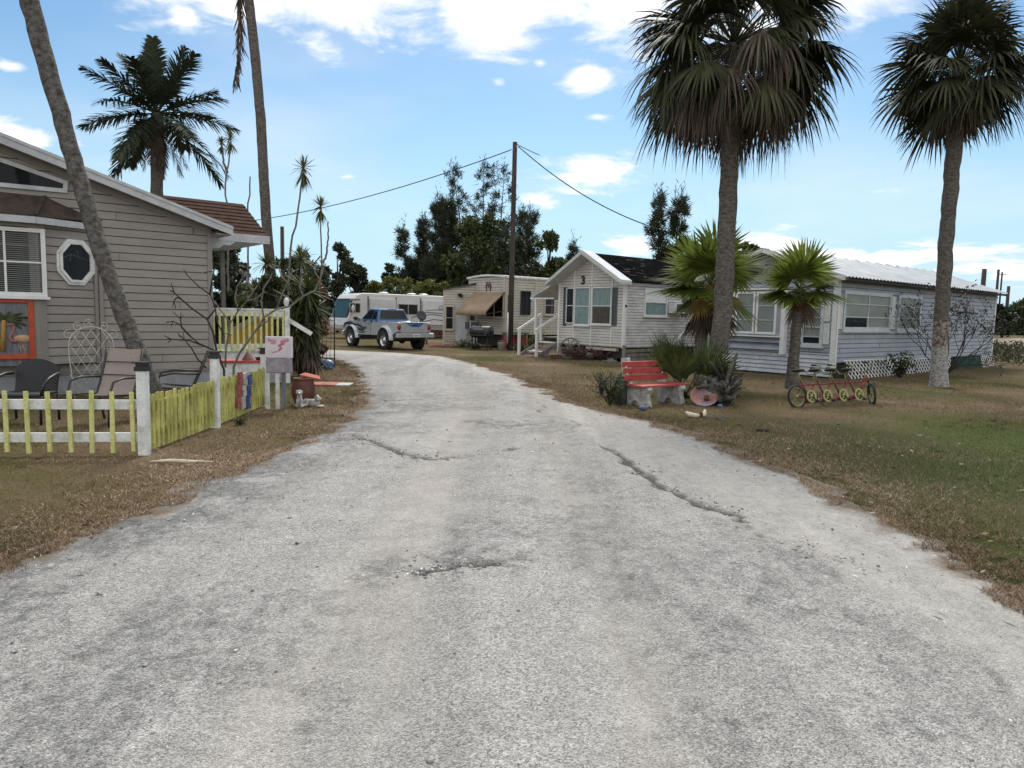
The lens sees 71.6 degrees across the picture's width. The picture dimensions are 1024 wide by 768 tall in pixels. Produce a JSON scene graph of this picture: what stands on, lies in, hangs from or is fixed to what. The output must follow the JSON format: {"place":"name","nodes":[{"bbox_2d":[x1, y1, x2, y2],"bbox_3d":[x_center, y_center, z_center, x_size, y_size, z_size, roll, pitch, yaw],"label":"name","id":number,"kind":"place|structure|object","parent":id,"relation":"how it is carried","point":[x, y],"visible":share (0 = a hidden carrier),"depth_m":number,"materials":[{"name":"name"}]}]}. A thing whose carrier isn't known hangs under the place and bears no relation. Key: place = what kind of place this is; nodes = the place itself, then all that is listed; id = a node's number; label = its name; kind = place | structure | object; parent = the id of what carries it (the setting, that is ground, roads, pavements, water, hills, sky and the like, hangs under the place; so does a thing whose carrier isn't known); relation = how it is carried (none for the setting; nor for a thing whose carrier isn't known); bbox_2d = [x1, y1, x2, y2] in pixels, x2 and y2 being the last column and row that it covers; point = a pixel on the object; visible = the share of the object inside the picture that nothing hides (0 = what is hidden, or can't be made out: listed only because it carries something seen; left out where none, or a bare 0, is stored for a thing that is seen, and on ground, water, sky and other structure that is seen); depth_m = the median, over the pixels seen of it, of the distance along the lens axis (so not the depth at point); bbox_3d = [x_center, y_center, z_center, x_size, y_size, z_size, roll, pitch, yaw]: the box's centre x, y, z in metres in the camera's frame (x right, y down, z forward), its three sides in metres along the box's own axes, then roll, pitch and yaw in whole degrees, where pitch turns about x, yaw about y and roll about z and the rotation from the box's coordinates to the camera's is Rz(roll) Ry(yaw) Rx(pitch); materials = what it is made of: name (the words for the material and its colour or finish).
{"place":"outdoors","nodes":[
{"label":"outdoors","id":0,"kind":"place"},
{"bbox_2d":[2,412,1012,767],"bbox_3d":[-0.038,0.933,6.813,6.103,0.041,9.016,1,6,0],"label":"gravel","id":1,"kind":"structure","parent":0,"point":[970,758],"depth_m":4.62,"materials":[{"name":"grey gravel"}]},
{"bbox_2d":[0,350,1023,767],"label":"road","id":2,"kind":"structure","parent":0,"point":[692,656],"depth_m":3.76,"materials":[{"name":"grey asphalt"}]},
{"bbox_2d":[6,376,1015,671],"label":"twig litter","id":3,"kind":"object","parent":2,"relation":"on","point":[708,470],"visible":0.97,"depth_m":5.29,"materials":[{"name":"wood"}]},
{"bbox_2d":[0,322,1023,593],"bbox_3d":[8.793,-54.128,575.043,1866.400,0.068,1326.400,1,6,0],"label":"ground","id":4,"kind":"structure","parent":0,"point":[14,484],"depth_m":9.62,"materials":[{"name":"plant"}]},
{"bbox_2d":[0,359,60,424],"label":"patio chair","id":5,"kind":"object","parent":4,"relation":"on","point":[36,378],"visible":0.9,"depth_m":9.97,"materials":[{"name":"black metal"}]},
{"bbox_2d":[64,319,117,398],"bbox_3d":[-7.174,-0.408,12.133,0.794,1.389,0.018,-2,6,-30],"label":"wire trellis","id":6,"kind":"object","parent":4,"relation":"on","point":[70,361],"visible":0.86,"depth_m":12.07,"materials":[{"name":"white metal"}]},
{"bbox_2d":[19,0,165,418],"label":"coconut palm","id":7,"kind":"object","parent":4,"relation":"on","point":[36,28],"visible":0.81,"depth_m":10.10,"materials":[{"name":"grey plant"}]},
{"bbox_2d":[67,348,143,426],"bbox_3d":[-5.619,0.029,9.886,0.672,1.028,0.783,2,6,8],"label":"patio chair","id":8,"kind":"object","parent":4,"relation":"on","point":[117,376],"visible":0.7,"depth_m":10.12,"materials":[{"name":"beige fabric"}]},
{"bbox_2d":[0,347,265,455],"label":"picket fence","id":9,"kind":"object","parent":4,"relation":"on","point":[218,391],"visible":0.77,"depth_m":7.80,"materials":[{"name":"white paint"}]},
{"bbox_2d":[235,372,251,408],"bbox_3d":[-4.020,0.101,10.666,0.030,0.587,0.605,1,6,0],"label":"hanging ornament","id":10,"kind":"object","parent":9,"relation":"hanging from","point":[243,402],"visible":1,"depth_m":10.62,"materials":[{"name":"multicoloured fabric"}]},
{"bbox_2d":[0,132,312,394],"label":"mobile home","id":11,"kind":"object","parent":4,"relation":"on","point":[157,244],"visible":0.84,"depth_m":13.24,"materials":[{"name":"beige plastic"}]},
{"bbox_2d":[0,299,35,359],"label":"garden plaque","id":12,"kind":"object","parent":11,"relation":"attached to","point":[17,333],"visible":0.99,"depth_m":12.14,"materials":[{"name":"orange paint"}]},
{"bbox_2d":[0,226,50,299],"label":"window","id":13,"kind":"structure","parent":11,"relation":"in","point":[15,272],"depth_m":12.08,"materials":[{"name":"white paint"}]},
{"bbox_2d":[0,158,67,192],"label":"transom window","id":14,"kind":"structure","parent":11,"relation":"in","point":[12,174],"depth_m":12.29,"materials":[{"name":"white glass"}]},
{"bbox_2d":[55,239,94,284],"bbox_3d":[-7.825,-2.183,12.750,0.075,0.804,0.651,5,6,31],"label":"octagonal window","id":15,"kind":"structure","parent":11,"relation":"in","point":[75,262],"depth_m":12.74,"materials":[{"name":"white paint"}]},
{"bbox_2d":[74,34,240,194],"bbox_3d":[-11.950,-6.166,23.995,5.268,10.553,5.168,1,6,0],"label":"feather palm","id":16,"kind":"object","parent":4,"relation":"on","point":[152,133],"visible":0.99,"depth_m":23.41,"materials":[{"name":"green plant"}]},
{"bbox_2d":[158,350,208,390],"bbox_3d":[-5.086,-0.032,10.990,0.783,0.960,0.672,-1,6,-24],"label":"patio chair","id":17,"kind":"object","parent":4,"relation":"on","point":[172,386],"visible":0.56,"depth_m":11.04,"materials":[{"name":"grey metal"}]},
{"bbox_2d":[164,262,231,376],"bbox_3d":[-5.158,-0.771,11.589,1.153,2.405,0.312,1,6,0],"label":"frangipani","id":18,"kind":"object","parent":4,"relation":"on","point":[188,334],"visible":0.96,"depth_m":11.56,"materials":[{"name":"brown plant"}]},
{"bbox_2d":[213,290,240,352],"bbox_3d":[-8.088,-1.521,19.968,1.104,2.250,0.887,5,7,35],"label":"shrub","id":19,"kind":"object","parent":4,"relation":"on","point":[230,302],"visible":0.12,"depth_m":19.83,"materials":[{"name":"green plant"}]},
{"bbox_2d":[216,129,238,327],"bbox_3d":[-8.644,-4.192,21.732,0.765,7.096,0.624,1,6,0],"label":"dracaena","id":20,"kind":"object","parent":4,"relation":"on","point":[221,149],"visible":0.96,"depth_m":21.45,"materials":[{"name":"green plant"}]},
{"bbox_2d":[212,248,251,329],"bbox_3d":[-13.402,-4.492,33.822,2.843,5.258,3.117,4,6,25],"label":"broadleaf tree","id":21,"kind":"object","parent":4,"relation":"on","point":[236,266],"visible":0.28,"depth_m":32.88,"materials":[{"name":"green plant"}]},
{"bbox_2d":[209,359,259,398],"bbox_3d":[-4.944,-0.090,12.925,1.020,0.700,0.440,-1,6,-20],"label":"garden table","id":22,"kind":"object","parent":4,"relation":"on","point":[244,366],"visible":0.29,"depth_m":12.73,"materials":[{"name":"red paint"}]},
{"bbox_2d":[234,282,262,320],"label":"shrub","id":23,"kind":"object","parent":4,"relation":"on","point":[248,304],"visible":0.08,"depth_m":20.74,"materials":[{"name":"green plant"}]},
{"bbox_2d":[232,0,276,335],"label":"coconut palm","id":24,"kind":"object","parent":4,"relation":"on","point":[263,169],"visible":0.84,"depth_m":19.76,"materials":[{"name":"brown plant"}]},
{"bbox_2d":[251,272,284,335],"bbox_3d":[-6.498,-1.627,18.961,1.116,2.724,0.851,0,6,-14],"label":"shrub","id":25,"kind":"object","parent":4,"relation":"on","point":[274,282],"visible":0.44,"depth_m":18.77,"materials":[{"name":"green plant"}]},
{"bbox_2d":[213,255,325,374],"bbox_3d":[-4.199,-0.937,12.351,1.929,2.628,0.320,1,6,0],"label":"frangipani","id":26,"kind":"object","parent":4,"relation":"on","point":[257,327],"visible":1,"depth_m":12.33,"materials":[{"name":"brown plant"}]},
{"bbox_2d":[265,336,292,408],"bbox_3d":[-3.781,-0.176,11.543,0.450,1.190,0.083,1,6,-4],"label":"yard sign","id":27,"kind":"object","parent":4,"relation":"on","point":[278,350],"visible":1,"depth_m":11.50,"materials":[{"name":"white paint"}]},
{"bbox_2d":[258,256,305,303],"bbox_3d":[-11.580,-4.263,35.839,2.819,4.486,2.506,-3,7,-34],"label":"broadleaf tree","id":28,"kind":"object","parent":4,"relation":"on","point":[294,266],"visible":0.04,"depth_m":35.44,"materials":[{"name":"green plant"}]},
{"bbox_2d":[275,274,302,367],"bbox_3d":[-6.253,-1.726,19.911,1.150,2.749,0.994,1,6,0],"label":"shrub","id":29,"kind":"object","parent":4,"relation":"on","point":[292,281],"visible":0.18,"depth_m":19.67,"materials":[{"name":"green plant"}]},
{"bbox_2d":[278,244,314,305],"bbox_3d":[-5.986,-2.226,20.090,1.158,3.518,1.184,1,6,0],"label":"spiky plant","id":30,"kind":"object","parent":4,"relation":"on","point":[300,254],"visible":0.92,"depth_m":19.94,"materials":[{"name":"green plant"}]},
{"bbox_2d":[287,154,313,301],"bbox_3d":[-5.694,-3.268,19.289,0.750,5.861,0.758,-3,7,-34],"label":"dracaena","id":31,"kind":"object","parent":4,"relation":"on","point":[303,177],"visible":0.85,"depth_m":19.11,"materials":[{"name":"green plant"}]},
{"bbox_2d":[291,377,314,403],"bbox_3d":[-3.593,0.125,12.232,0.401,0.465,0.401,1,6,0],"label":"barrel pot","id":32,"kind":"object","parent":4,"relation":"on","point":[306,385],"visible":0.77,"depth_m":12.09,"materials":[{"name":"ceramic"}]},
{"bbox_2d":[269,265,337,376],"bbox_3d":[-5.043,-1.426,17.130,1.750,2.883,1.746,1,6,0],"label":"yucca","id":33,"kind":"object","parent":4,"relation":"on","point":[306,358],"visible":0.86,"depth_m":17.05,"materials":[{"name":"green plant"}]},
{"bbox_2d":[285,249,330,318],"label":"broadleaf tree","id":34,"kind":"object","parent":4,"relation":"on","point":[325,275],"visible":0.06,"depth_m":49.24,"materials":[{"name":"green plant"}]},
{"bbox_2d":[312,195,328,366],"bbox_3d":[-5.503,-2.909,20.329,0.674,4.954,0.652,-2,7,-31],"label":"dracaena","id":35,"kind":"object","parent":4,"relation":"on","point":[321,216],"visible":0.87,"depth_m":20.19,"materials":[{"name":"green plant"}]},
{"bbox_2d":[311,279,330,357],"bbox_3d":[-6.162,-1.962,22.413,0.888,2.736,0.749,-1,6,-18],"label":"shrub","id":36,"kind":"object","parent":4,"relation":"on","point":[322,299],"visible":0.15,"depth_m":22.43,"materials":[{"name":"green plant"}]},
{"bbox_2d":[320,241,354,332],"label":"broadleaf tree","id":37,"kind":"object","parent":4,"relation":"on","point":[337,286],"visible":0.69,"depth_m":52.98,"materials":[{"name":"green plant"}]},
{"bbox_2d":[340,262,369,292],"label":"broadleaf tree","id":38,"kind":"object","parent":4,"relation":"on","point":[357,280],"visible":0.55,"depth_m":57.14,"materials":[{"name":"green plant"}]},
{"bbox_2d":[329,292,442,338],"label":"motorhome","id":39,"kind":"object","parent":4,"relation":"on","point":[349,306],"visible":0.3,"depth_m":43.53,"materials":[{"name":"grey metal"}]},
{"bbox_2d":[341,308,433,349],"bbox_3d":[-5.739,-2.520,32.228,2.289,1.797,5.236,-3,7,-40],"label":"pickup truck","id":40,"kind":"object","parent":4,"relation":"on","point":[386,328],"visible":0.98,"depth_m":31.31,"materials":[{"name":"silver metal"}]},
{"bbox_2d":[378,274,404,292],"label":"bush","id":41,"kind":"object","parent":4,"relation":"on","point":[388,282],"visible":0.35,"depth_m":51.34,"materials":[{"name":"green plant"}]},
{"bbox_2d":[390,276,419,294],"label":"bush","id":42,"kind":"object","parent":4,"relation":"on","point":[406,289],"visible":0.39,"depth_m":51.18,"materials":[{"name":"green plant"}]},
{"bbox_2d":[391,213,420,290],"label":"casuarina tree","id":43,"kind":"object","parent":4,"relation":"on","point":[408,260],"visible":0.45,"depth_m":61.04,"materials":[{"name":"green plant"}]},
{"bbox_2d":[411,211,434,282],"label":"casuarina tree","id":44,"kind":"object","parent":4,"relation":"on","point":[420,250],"visible":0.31,"depth_m":61.69,"materials":[{"name":"green plant"}]},
{"bbox_2d":[412,279,435,294],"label":"bush","id":45,"kind":"object","parent":4,"relation":"on","point":[426,286],"visible":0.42,"depth_m":51.19,"materials":[{"name":"green plant"}]},
{"bbox_2d":[416,183,454,293],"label":"casuarina tree","id":46,"kind":"object","parent":4,"relation":"on","point":[439,216],"visible":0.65,"depth_m":58.87,"materials":[{"name":"green plant"}]},
{"bbox_2d":[434,188,462,286],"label":"casuarina tree","id":47,"kind":"object","parent":4,"relation":"on","point":[454,220],"visible":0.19,"depth_m":59.70,"materials":[{"name":"green plant"}]},
{"bbox_2d":[436,156,489,267],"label":"casuarina tree","id":48,"kind":"object","parent":4,"relation":"on","point":[452,183],"visible":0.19,"depth_m":62.41,"materials":[{"name":"green plant"}]},
{"bbox_2d":[438,211,508,286],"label":"broadleaf tree","id":49,"kind":"object","parent":4,"relation":"on","point":[478,245],"visible":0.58,"depth_m":56.76,"materials":[{"name":"green plant"}]},
{"bbox_2d":[467,321,493,349],"bbox_3d":[-1.420,-2.184,32.040,1.040,1.321,0.790,4,6,28],"label":"smoker grill","id":50,"kind":"object","parent":4,"relation":"on","point":[480,331],"visible":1,"depth_m":31.96,"materials":[{"name":"black metal"}]},
{"bbox_2d":[463,156,507,266],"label":"casuarina tree","id":51,"kind":"object","parent":4,"relation":"on","point":[488,185],"visible":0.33,"depth_m":64.31,"materials":[{"name":"green plant"}]},
{"bbox_2d":[482,157,519,270],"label":"casuarina tree","id":52,"kind":"object","parent":4,"relation":"on","point":[500,210],"visible":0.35,"depth_m":63.56,"materials":[{"name":"green plant"}]},
{"bbox_2d":[441,274,561,345],"bbox_3d":[0.556,-3.868,37.960,9.382,3.510,5.551,-3,7,-39],"label":"mobile home","id":53,"kind":"object","parent":4,"relation":"on","point":[456,327],"visible":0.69,"depth_m":35.13,"materials":[{"name":"beige"}]},
{"bbox_2d":[444,306,453,330],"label":"window","id":54,"kind":"structure","parent":53,"relation":"in","point":[449,310],"depth_m":35.72,"materials":[{"name":"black glass"}]},
{"bbox_2d":[455,303,467,344],"bbox_3d":[-2.534,-3.006,35.734,0.615,2.090,0.096,1,6,0],"label":"door","id":55,"kind":"structure","parent":53,"relation":"in","point":[460,331],"depth_m":35.76,"materials":[{"name":"metal"}]},
{"bbox_2d":[456,292,504,315],"bbox_3d":[-1.546,-3.888,34.371,1.142,1.176,2.470,-3,7,-39],"label":"awning","id":56,"kind":"object","parent":53,"relation":"attached to","point":[478,303],"visible":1,"depth_m":34.21,"materials":[{"name":"beige fabric"}]},
{"bbox_2d":[475,294,503,318],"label":"window","id":57,"kind":"structure","parent":53,"relation":"in","point":[498,306],"depth_m":34.24,"materials":[{"name":"black glass"}]},
{"bbox_2d":[520,291,530,314],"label":"window","id":58,"kind":"structure","parent":53,"relation":"in","point":[525,303],"depth_m":34.53,"materials":[{"name":"grey glass"}]},
{"bbox_2d":[0,360,1023,613],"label":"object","id":59,"kind":"object","parent":4,"relation":"on","point":[564,396],"visible":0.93,"depth_m":6.54,"materials":[{"name":"brown soil"}]},
{"bbox_2d":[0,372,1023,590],"bbox_3d":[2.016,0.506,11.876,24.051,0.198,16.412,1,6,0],"label":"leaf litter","id":60,"kind":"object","parent":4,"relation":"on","point":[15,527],"visible":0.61,"depth_m":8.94,"materials":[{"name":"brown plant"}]},
{"bbox_2d":[495,203,528,265],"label":"casuarina tree","id":61,"kind":"object","parent":4,"relation":"on","point":[519,230],"visible":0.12,"depth_m":62.64,"materials":[{"name":"green plant"}]},
{"bbox_2d":[507,142,519,350],"bbox_3d":[0.030,-5.986,31.770,0.452,9.401,0.267,1,6,0],"label":"utility pole","id":62,"kind":"object","parent":4,"relation":"on","point":[510,315],"visible":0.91,"depth_m":31.70,"materials":[{"name":"wood"}]},
{"bbox_2d":[258,150,509,219],"bbox_3d":[-9.212,-9.998,37.334,21.709,2.239,0.040,5,7,33],"label":"overhead cable","id":63,"kind":"object","parent":62,"relation":"attached to","point":[398,187],"visible":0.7,"depth_m":34.88,"materials":[{"name":"black rubber"}]},
{"bbox_2d":[501,332,529,348],"bbox_3d":[0.141,-2.026,33.502,1.270,0.790,0.650,0,6,-8],"label":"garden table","id":64,"kind":"object","parent":4,"relation":"on","point":[515,337],"visible":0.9,"depth_m":33.61,"materials":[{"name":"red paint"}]},
{"bbox_2d":[491,234,541,276],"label":"broadleaf tree","id":65,"kind":"object","parent":4,"relation":"on","point":[502,250],"visible":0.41,"depth_m":54.66,"materials":[{"name":"green plant"}]},
{"bbox_2d":[521,201,546,270],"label":"casuarina tree","id":66,"kind":"object","parent":4,"relation":"on","point":[532,220],"visible":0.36,"depth_m":61.62,"materials":[{"name":"green plant"}]},
{"bbox_2d":[517,313,559,356],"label":"porch steps","id":67,"kind":"structure","parent":4,"relation":"on","point":[545,349],"depth_m":28.59,"materials":[{"name":"white paint"}]},
{"bbox_2d":[531,228,568,277],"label":"broadleaf tree","id":68,"kind":"object","parent":4,"relation":"on","point":[551,267],"visible":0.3,"depth_m":55.82,"materials":[{"name":"green plant"}]},
{"bbox_2d":[564,230,582,259],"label":"casuarina tree","id":69,"kind":"object","parent":4,"relation":"on","point":[573,252],"visible":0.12,"depth_m":64.97,"materials":[{"name":"green plant"}]},
{"bbox_2d":[559,346,598,359],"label":"shrub","id":70,"kind":"object","parent":4,"relation":"on","point":[579,353],"visible":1,"depth_m":26.51,"materials":[{"name":"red plant"}]},
{"bbox_2d":[584,370,631,405],"bbox_3d":[1.826,0.069,12.949,0.900,0.690,0.656,-3,7,-37],"label":"shrub","id":71,"kind":"object","parent":4,"relation":"on","point":[610,397],"visible":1,"depth_m":12.94,"materials":[{"name":"green plant"}]},
{"bbox_2d":[530,250,704,360],"bbox_3d":[5.813,-3.203,29.889,9.377,4.080,5.250,-3,7,-39],"label":"mobile home","id":72,"kind":"object","parent":4,"relation":"on","point":[605,305],"visible":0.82,"depth_m":26.67,"materials":[{"name":"white"}]},
{"bbox_2d":[565,288,574,322],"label":"window","id":73,"kind":"structure","parent":72,"relation":"in","point":[569,317],"depth_m":27.72,"materials":[{"name":"white paint"}]},
{"bbox_2d":[572,287,590,326],"bbox_3d":[2.674,-2.948,27.158,0.105,1.487,0.914,-3,7,-39],"label":"window","id":74,"kind":"structure","parent":72,"relation":"in","point":[582,295],"depth_m":27.17,"materials":[{"name":"white glass"}]},
{"bbox_2d":[589,287,611,325],"bbox_3d":[3.313,-2.873,26.370,0.105,1.421,1.079,-3,7,-39],"label":"window","id":75,"kind":"structure","parent":72,"relation":"in","point":[601,304],"depth_m":26.39,"materials":[{"name":"white paint"}]},
{"bbox_2d":[643,288,667,317],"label":"window","id":76,"kind":"structure","parent":72,"relation":"in","point":[655,306],"depth_m":26.50,"materials":[{"name":"white paint"}]},
{"bbox_2d":[614,376,627,405],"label":"shrub","id":77,"kind":"object","parent":4,"relation":"on","point":[620,400],"visible":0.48,"depth_m":13.22,"materials":[{"name":"green plant"}]},
{"bbox_2d":[621,357,689,407],"bbox_3d":[2.699,-0.055,13.441,1.360,0.904,0.722,-3,7,-38],"label":"park bench","id":78,"kind":"object","parent":4,"relation":"on","point":[640,393],"visible":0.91,"depth_m":13.38,"materials":[{"name":"red paint"}]},
{"bbox_2d":[642,176,674,260],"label":"casuarina tree","id":79,"kind":"object","parent":4,"relation":"on","point":[658,214],"visible":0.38,"depth_m":48.88,"materials":[{"name":"green plant"}]},
{"bbox_2d":[652,179,693,259],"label":"casuarina tree","id":80,"kind":"object","parent":4,"relation":"on","point":[680,204],"visible":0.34,"depth_m":48.77,"materials":[{"name":"green plant"}]},
{"bbox_2d":[642,330,745,398],"bbox_3d":[3.338,-0.410,14.033,2.124,1.400,1.374,-1,6,-21],"label":"saw palmetto","id":81,"kind":"object","parent":4,"relation":"on","point":[674,361],"visible":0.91,"depth_m":13.80,"materials":[{"name":"green plant"}]},
{"bbox_2d":[690,387,717,405],"bbox_3d":[3.606,0.222,13.355,0.520,0.351,0.388,3,6,14],"label":"disc blade","id":82,"kind":"object","parent":4,"relation":"on","point":[702,397],"visible":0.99,"depth_m":13.37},
{"bbox_2d":[643,220,773,385],"bbox_3d":[4.609,-2.004,17.198,3.020,4.215,3.208,1,6,0],"label":"fan palm","id":83,"kind":"object","parent":4,"relation":"on","point":[695,260],"visible":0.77,"depth_m":16.72,"materials":[{"name":"green plant"}]},
{"bbox_2d":[696,353,745,405],"bbox_3d":[3.934,-0.107,13.557,1.033,1.000,0.809,1,6,0],"label":"agave","id":84,"kind":"object","parent":4,"relation":"on","point":[726,388],"visible":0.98,"depth_m":13.40,"materials":[{"name":"green plant"}]},
{"bbox_2d":[618,0,863,383],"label":"sabal palm","id":85,"kind":"object","parent":4,"relation":"on","point":[692,101],"visible":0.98,"depth_m":13.31,"materials":[{"name":"green plant"}]},
{"bbox_2d":[750,236,855,388],"bbox_3d":[6.755,-1.666,16.786,2.444,3.716,2.307,1,6,0],"label":"fan palm","id":86,"kind":"object","parent":4,"relation":"on","point":[798,265],"visible":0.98,"depth_m":16.55,"materials":[{"name":"green plant"}]},
{"bbox_2d":[787,362,876,407],"bbox_3d":[6.236,0.003,13.857,2.436,0.886,0.567,-1,6,-25],"label":"tandem bicycle","id":87,"kind":"object","parent":4,"relation":"on","point":[844,397],"visible":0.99,"depth_m":13.76,"materials":[{"name":"red metal"}]},
{"bbox_2d":[696,247,1007,377],"bbox_3d":[12.624,-2.533,25.759,13.160,3.845,5.320,-3,7,-39],"label":"mobile home","id":88,"kind":"object","parent":4,"relation":"on","point":[863,327],"visible":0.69,"depth_m":21.91,"materials":[{"name":"blue"}]},
{"bbox_2d":[734,291,755,333],"bbox_3d":[7.280,-2.231,22.192,0.050,1.300,0.692,-3,7,-39],"label":"window","id":89,"kind":"structure","parent":88,"relation":"in","point":[750,306],"depth_m":22.15,"materials":[{"name":"white glass"}]},
{"bbox_2d":[755,291,777,334],"bbox_3d":[7.740,-2.165,21.622,0.050,1.300,0.692,-3,7,-39],"label":"window","id":90,"kind":"structure","parent":88,"relation":"in","point":[766,314],"depth_m":21.65,"materials":[{"name":"white glass"}]},
{"bbox_2d":[800,298,824,348],"bbox_3d":[8.715,-1.769,20.641,0.105,1.439,0.761,-3,7,-39],"label":"window","id":91,"kind":"structure","parent":88,"relation":"in","point":[814,339],"depth_m":20.59,"materials":[{"name":"white glass"}]},
{"bbox_2d":[840,290,892,332],"bbox_3d":[10.658,-2.142,21.238,3.112,1.207,0.095,-3,7,-39],"label":"window","id":92,"kind":"structure","parent":88,"relation":"in","point":[867,315],"depth_m":21.19,"materials":[{"name":"white glass"}]},
{"bbox_2d":[895,294,922,332],"bbox_3d":[12.912,-2.266,23.052,1.820,1.225,0.095,-3,7,-39],"label":"window","id":93,"kind":"structure","parent":88,"relation":"in","point":[912,297],"depth_m":22.99,"materials":[{"name":"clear glass"}]},
{"bbox_2d":[843,358,888,378],"bbox_3d":[10.597,-0.461,21.154,2.654,0.546,0.212,-3,7,-39],"label":"lattice panel set","id":94,"kind":"object","parent":4,"relation":"on","point":[866,367],"visible":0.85,"depth_m":21.14,"materials":[{"name":"white paint"}]},
{"bbox_2d":[877,351,916,377],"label":"shrub","id":95,"kind":"object","parent":4,"relation":"on","point":[900,370],"visible":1,"depth_m":21.31,"materials":[{"name":"green plant"}]},
{"bbox_2d":[869,0,1023,387],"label":"sabal palm","id":96,"kind":"object","parent":4,"relation":"on","point":[954,104],"visible":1,"depth_m":17.51,"materials":[{"name":"green plant"}]},
{"bbox_2d":[885,279,1023,375],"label":"bare shrub","id":97,"kind":"object","parent":4,"relation":"on","point":[951,368],"visible":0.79,"depth_m":22.05,"materials":[{"name":"brown plant"}]},
{"bbox_2d":[974,336,1023,366],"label":"undergrowth","id":98,"kind":"object","parent":4,"relation":"on","point":[1018,348],"visible":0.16,"depth_m":31.87,"materials":[{"name":"green plant"}]},
{"bbox_2d":[994,303,1019,337],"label":"broadleaf tree","id":99,"kind":"object","parent":4,"relation":"on","point":[1009,314],"visible":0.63,"depth_m":69.10,"materials":[{"name":"green plant"}]},
{"bbox_2d":[1008,298,1023,331],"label":"broadleaf tree","id":100,"kind":"object","parent":4,"relation":"on","point":[1018,306],"visible":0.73,"depth_m":74.22,"materials":[{"name":"green plant"}]},
{"bbox_2d":[0,0,1023,305],"label":"sky","id":101,"kind":"structure","parent":0,"point":[380,94],"materials":[{"name":"blue"}]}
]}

